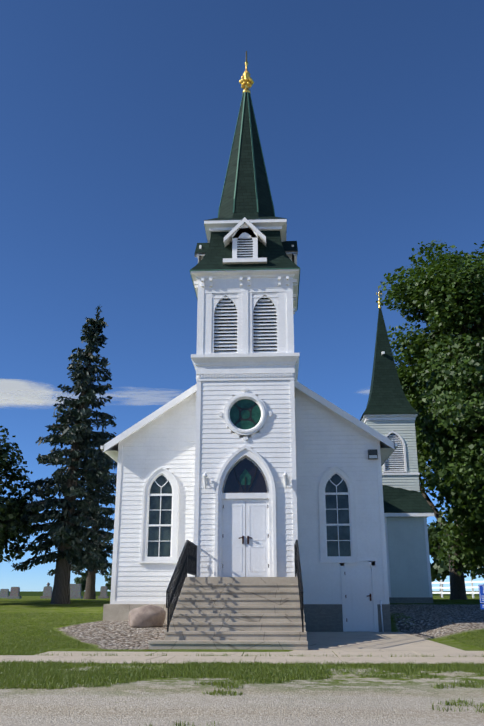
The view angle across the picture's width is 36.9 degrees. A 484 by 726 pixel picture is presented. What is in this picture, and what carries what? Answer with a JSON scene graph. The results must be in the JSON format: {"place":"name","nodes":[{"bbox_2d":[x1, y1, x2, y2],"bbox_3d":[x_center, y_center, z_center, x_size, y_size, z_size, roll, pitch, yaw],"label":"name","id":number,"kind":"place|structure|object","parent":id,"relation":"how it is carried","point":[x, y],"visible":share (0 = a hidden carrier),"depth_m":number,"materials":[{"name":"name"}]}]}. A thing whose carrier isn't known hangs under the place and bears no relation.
{"place":"outdoors","nodes":[
{"label":"outdoors","id":0,"kind":"place"},
{"bbox_2d":[0,379,72,408],"bbox_3d":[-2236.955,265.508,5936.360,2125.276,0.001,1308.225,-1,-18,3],"label":"cloud","id":1,"kind":"structure","parent":0,"point":[12,386],"depth_m":5850.51,"materials":[{"name":"white"}]},
{"bbox_2d":[0,390,158,405],"bbox_3d":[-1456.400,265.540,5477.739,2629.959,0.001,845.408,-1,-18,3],"label":"cloud","id":2,"kind":"structure","parent":0,"point":[13,398],"depth_m":5487.36,"materials":[{"name":"white"}]},
{"bbox_2d":[96,386,184,405],"bbox_3d":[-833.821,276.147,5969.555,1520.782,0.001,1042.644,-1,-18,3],"label":"cloud","id":3,"kind":"structure","parent":0,"point":[144,399],"depth_m":5968.16,"materials":[{"name":"white"}]},
{"bbox_2d":[0,596,483,725],"bbox_3d":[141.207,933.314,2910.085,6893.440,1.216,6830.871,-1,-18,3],"label":"ground","id":4,"kind":"structure","parent":0,"point":[347,699],"depth_m":8.41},
{"bbox_2d":[0,425,54,562],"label":"tree","id":5,"kind":"object","parent":4,"relation":"on","point":[13,533],"depth_m":32.58,"materials":[{"name":"green plant"}]},
{"bbox_2d":[0,582,108,598],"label":"gravestones","id":6,"kind":"object","parent":4,"relation":"on","point":[75,591],"visible":0.48,"depth_m":48.99,"materials":[{"name":"stone"}]},
{"bbox_2d":[1,306,116,603],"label":"tall spruce","id":7,"kind":"object","parent":4,"relation":"on","point":[82,559],"depth_m":33.07,"materials":[{"name":"green plant"}]},
{"bbox_2d":[47,426,116,598],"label":"spruce","id":8,"kind":"object","parent":4,"relation":"on","point":[103,512],"depth_m":40.32,"materials":[{"name":"green plant"}]},
{"bbox_2d":[128,605,165,626],"bbox_3d":[-2.732,7.282,20.910,1.073,0.599,0.808,3,-18,-9],"label":"boulder","id":9,"kind":"object","parent":4,"relation":"on","point":[149,616],"visible":1,"depth_m":20.62,"materials":[{"name":"stone"}]},
{"bbox_2d":[148,577,307,649],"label":"front steps","id":10,"kind":"structure","parent":4,"relation":"on","point":[261,613],"depth_m":16.45,"materials":[{"name":"grey concrete"}]},
{"bbox_2d":[166,540,303,631],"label":"stair railings","id":11,"kind":"object","parent":10,"relation":"attached to","point":[186,563],"visible":1,"depth_m":17.50,"materials":[{"name":"black metal"}]},
{"bbox_2d":[0,612,483,725],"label":"grass","id":12,"kind":"structure","parent":4,"relation":"on","point":[16,673],"depth_m":10.88,"materials":[{"name":"green plant"}]},
{"bbox_2d":[103,604,390,631],"bbox_3d":[0.488,10.702,30.201,9.000,1.420,16.100,-1,-18,3],"label":"foundation","id":13,"kind":"object","parent":4,"relation":"on","point":[323,617],"visible":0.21,"depth_m":22.63,"materials":[{"name":"grey concrete"}]},
{"bbox_2d":[100,380,397,603],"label":"roof trim","id":14,"kind":"structure","parent":13,"relation":"on","point":[386,447],"depth_m":24.21,"materials":[{"name":"white wood"}]},
{"bbox_2d":[368,449,377,458],"bbox_3d":[4.329,3.027,24.013,0.300,0.300,0.155,-1,-18,3],"label":"floodlight","id":15,"kind":"object","parent":14,"relation":"attached to","point":[372,454],"visible":1,"depth_m":23.94,"materials":[{"name":"brown metal"}]},
{"bbox_2d":[115,391,384,631],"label":"church front wall","id":16,"kind":"structure","parent":13,"relation":"on","point":[325,441],"depth_m":23.92,"materials":[{"name":"white wood"}]},
{"bbox_2d":[138,465,378,631],"bbox_3d":[0.449,5.908,23.402,7.560,5.200,0.260,-1,-18,3],"label":"church window trim","id":17,"kind":"structure","parent":16,"relation":"attached to","point":[328,474],"depth_m":23.53,"materials":[{"name":"white wood"}]},
{"bbox_2d":[147,474,350,556],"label":"window panes","id":18,"kind":"structure","parent":17,"relation":"in","point":[341,501],"depth_m":23.69,"materials":[{"name":"black glass"}]},
{"bbox_2d":[344,566,374,631],"bbox_3d":[3.676,7.386,22.771,0.860,1.960,0.040,-1,-18,3],"label":"door","id":19,"kind":"structure","parent":17,"relation":"in","point":[359,603],"depth_m":22.75,"materials":[{"name":"white"}]},
{"bbox_2d":[389,597,432,602],"bbox_3d":[6.755,11.307,33.285,3.310,1.050,3.680,-1,-18,3],"label":"rear foundation","id":20,"kind":"object","parent":4,"relation":"on","point":[410,599],"visible":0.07,"depth_m":31.63,"materials":[{"name":"grey concrete"}]},
{"bbox_2d":[365,420,429,596],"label":"rear tower wall","id":21,"kind":"structure","parent":20,"relation":"on","point":[407,557],"depth_m":32.47,"materials":[{"name":"white wood"}]},
{"bbox_2d":[361,351,433,596],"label":"rear tower trim","id":22,"kind":"structure","parent":20,"relation":"on","point":[383,417],"depth_m":33.72,"materials":[{"name":"white wood"}]},
{"bbox_2d":[385,433,404,470],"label":"tower louvers","id":23,"kind":"object","parent":22,"relation":"attached to","point":[399,462],"visible":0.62,"depth_m":34.05,"materials":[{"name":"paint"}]},
{"bbox_2d":[360,308,433,512],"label":"rear steeple roof","id":24,"kind":"structure","parent":22,"relation":"on","point":[387,395],"depth_m":35.15,"materials":[{"name":"green"}]},
{"bbox_2d":[376,287,381,308],"bbox_3d":[7.143,-3.402,37.733,0.266,1.240,0.266,16,-23,-40],"label":"finial","id":25,"kind":"object","parent":24,"relation":"on","point":[379,302],"visible":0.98,"depth_m":37.64,"materials":[{"name":"gold metal"}]},
{"bbox_2d":[376,239,483,599],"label":"maple","id":26,"kind":"object","parent":4,"relation":"on","point":[445,290],"depth_m":36.63,"materials":[{"name":"green plant"}]},
{"bbox_2d":[427,520,466,596],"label":"tree","id":27,"kind":"object","parent":4,"relation":"on","point":[440,571],"depth_m":93.65,"materials":[{"name":"green plant"}]},
{"bbox_2d":[432,579,483,597],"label":"white fence","id":28,"kind":"object","parent":4,"relation":"on","point":[472,587],"visible":0.23,"depth_m":59.85,"materials":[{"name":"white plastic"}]},
{"bbox_2d":[478,584,483,608],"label":"parking sign","id":29,"kind":"object","parent":4,"relation":"on","point":[481,591],"visible":1,"depth_m":17.89,"materials":[{"name":"blue metal"}]},
{"bbox_2d":[0,632,483,664],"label":"sidewalk","id":30,"kind":"structure","parent":0,"point":[385,645],"depth_m":13.85,"materials":[{"name":"concrete"}]},
{"bbox_2d":[0,0,483,590],"label":"sky","id":31,"kind":"structure","parent":0,"point":[118,118],"materials":[{"name":"blue"}]},
{"bbox_2d":[9,591,478,595],"bbox_3d":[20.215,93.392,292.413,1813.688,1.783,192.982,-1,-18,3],"label":"distant tree line","id":32,"kind":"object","parent":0,"point":[31,593],"depth_m":204.70,"materials":[{"name":"green plant"}]},
{"bbox_2d":[74,572,95,590],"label":"tree","id":33,"kind":"object","parent":32,"relation":"on","point":[81,580],"depth_m":282.53,"materials":[{"name":"green plant"}]},
{"bbox_2d":[104,569,111,590],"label":"tree","id":34,"kind":"object","parent":32,"relation":"on","point":[108,579],"depth_m":273.23,"materials":[{"name":"green plant"}]},
{"bbox_2d":[214,298,276,351],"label":"louvers","id":35,"kind":"object","parent":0,"point":[270,301],"visible":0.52,"depth_m":23.43,"materials":[{"name":"white wood"}]},
{"bbox_2d":[214,296,276,352],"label":"louvered windows","id":36,"kind":"structure","parent":35,"relation":"in","point":[235,331],"depth_m":23.34,"materials":[{"name":"white wood"}]},
{"bbox_2d":[198,294,293,576],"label":"bell tower wall","id":37,"kind":"structure","parent":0,"point":[221,442],"depth_m":22.07,"materials":[{"name":"white wood"}]},
{"bbox_2d":[191,219,299,576],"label":"tower trim","id":38,"kind":"structure","parent":37,"relation":"attached to","point":[238,288],"depth_m":22.85,"materials":[{"name":"white wood"}]},
{"bbox_2d":[190,92,299,269],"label":"steeple roof","id":39,"kind":"structure","parent":38,"relation":"on","point":[272,251],"depth_m":25.43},
{"bbox_2d":[195,245,205,262],"bbox_3d":[-0.895,-3.526,25.682,1.420,1.640,1.440,-1,-18,3],"label":"side dormer","id":40,"kind":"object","parent":39,"relation":"attached to","point":[200,256],"depth_m":25.29,"materials":[{"name":"white wood"}]},
{"bbox_2d":[195,243,209,252],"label":"side dormer roof","id":41,"kind":"structure","parent":39,"relation":"attached to","point":[204,248],"depth_m":25.45,"materials":[{"name":"green"}]},
{"bbox_2d":[223,217,266,264],"bbox_3d":[0.124,-3.868,24.617,1.440,1.640,1.420,-1,-18,3],"label":"dormer","id":42,"kind":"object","parent":39,"relation":"attached to","point":[244,227],"depth_m":24.04,"materials":[{"name":"white wood"}]},
{"bbox_2d":[237,238,252,257],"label":"louver slats","id":43,"kind":"object","parent":42,"relation":"in","point":[245,248],"visible":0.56,"depth_m":24.02,"materials":[{"name":"white wood"}]},
{"bbox_2d":[190,268,299,309],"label":"roof eave trim","id":44,"kind":"structure","parent":39,"relation":"attached to","point":[250,269],"depth_m":23.63,"materials":[{"name":"white wood"}]},
{"bbox_2d":[218,91,274,217],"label":"church spire hips","id":45,"kind":"object","parent":39,"relation":"attached to","point":[248,93],"visible":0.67,"depth_m":26.46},
{"bbox_2d":[239,51,253,93],"bbox_3d":[0.175,-11.264,28.110,0.597,2.020,0.572,-1,-18,3],"label":"finial","id":46,"kind":"object","parent":39,"relation":"on","point":[246,81],"visible":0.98,"depth_m":27.82,"materials":[{"name":"gold metal"}]},
{"bbox_2d":[282,241,297,250],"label":"church dormer roof","id":47,"kind":"structure","parent":39,"relation":"attached to","point":[287,245],"depth_m":25.38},
{"bbox_2d":[285,245,297,264],"bbox_3d":[1.242,-3.556,25.588,1.420,1.640,1.440,-1,-18,3],"label":"side dormer","id":48,"kind":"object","parent":39,"relation":"attached to","point":[292,255],"depth_m":25.16,"materials":[{"name":"white wood"}]},
{"bbox_2d":[224,399,266,492],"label":"stained glass windows","id":49,"kind":"structure","parent":37,"relation":"in","point":[245,414],"depth_m":21.98,"materials":[{"name":"green glass"}]},
{"bbox_2d":[234,461,256,492],"bbox_3d":[0.107,3.439,21.887,0.715,0.977,0.030,-1,-18,3],"label":"church transom lead","id":50,"kind":"object","parent":49,"relation":"attached to","point":[245,478],"visible":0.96,"depth_m":21.84,"materials":[{"name":"black metal"}]},
{"bbox_2d":[203,470,287,488],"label":"wall lanterns","id":51,"kind":"object","parent":37,"relation":"attached to","point":[285,476],"visible":1,"depth_m":21.62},
{"bbox_2d":[223,499,268,576],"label":"church doors","id":52,"kind":"structure","parent":37,"relation":"in","point":[234,532],"depth_m":21.31,"materials":[{"name":"white wood"}]},
{"bbox_2d":[222,505,268,567],"bbox_3d":[0.104,5.076,21.297,1.360,1.800,0.085,-1,-18,3],"label":"door hardware","id":53,"kind":"object","parent":52,"relation":"attached to","point":[242,537],"visible":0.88,"depth_m":21.25,"materials":[{"name":"black metal"}]},
{"bbox_2d":[380,600,383,631],"bbox_3d":[4.341,7.852,22.505,0.060,0.951,0.040,-1,-18,3],"label":"downspout","id":54,"kind":"object","parent":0,"point":[381,616],"visible":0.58,"depth_m":22.49,"materials":[{"name":"white metal"}]}
]}

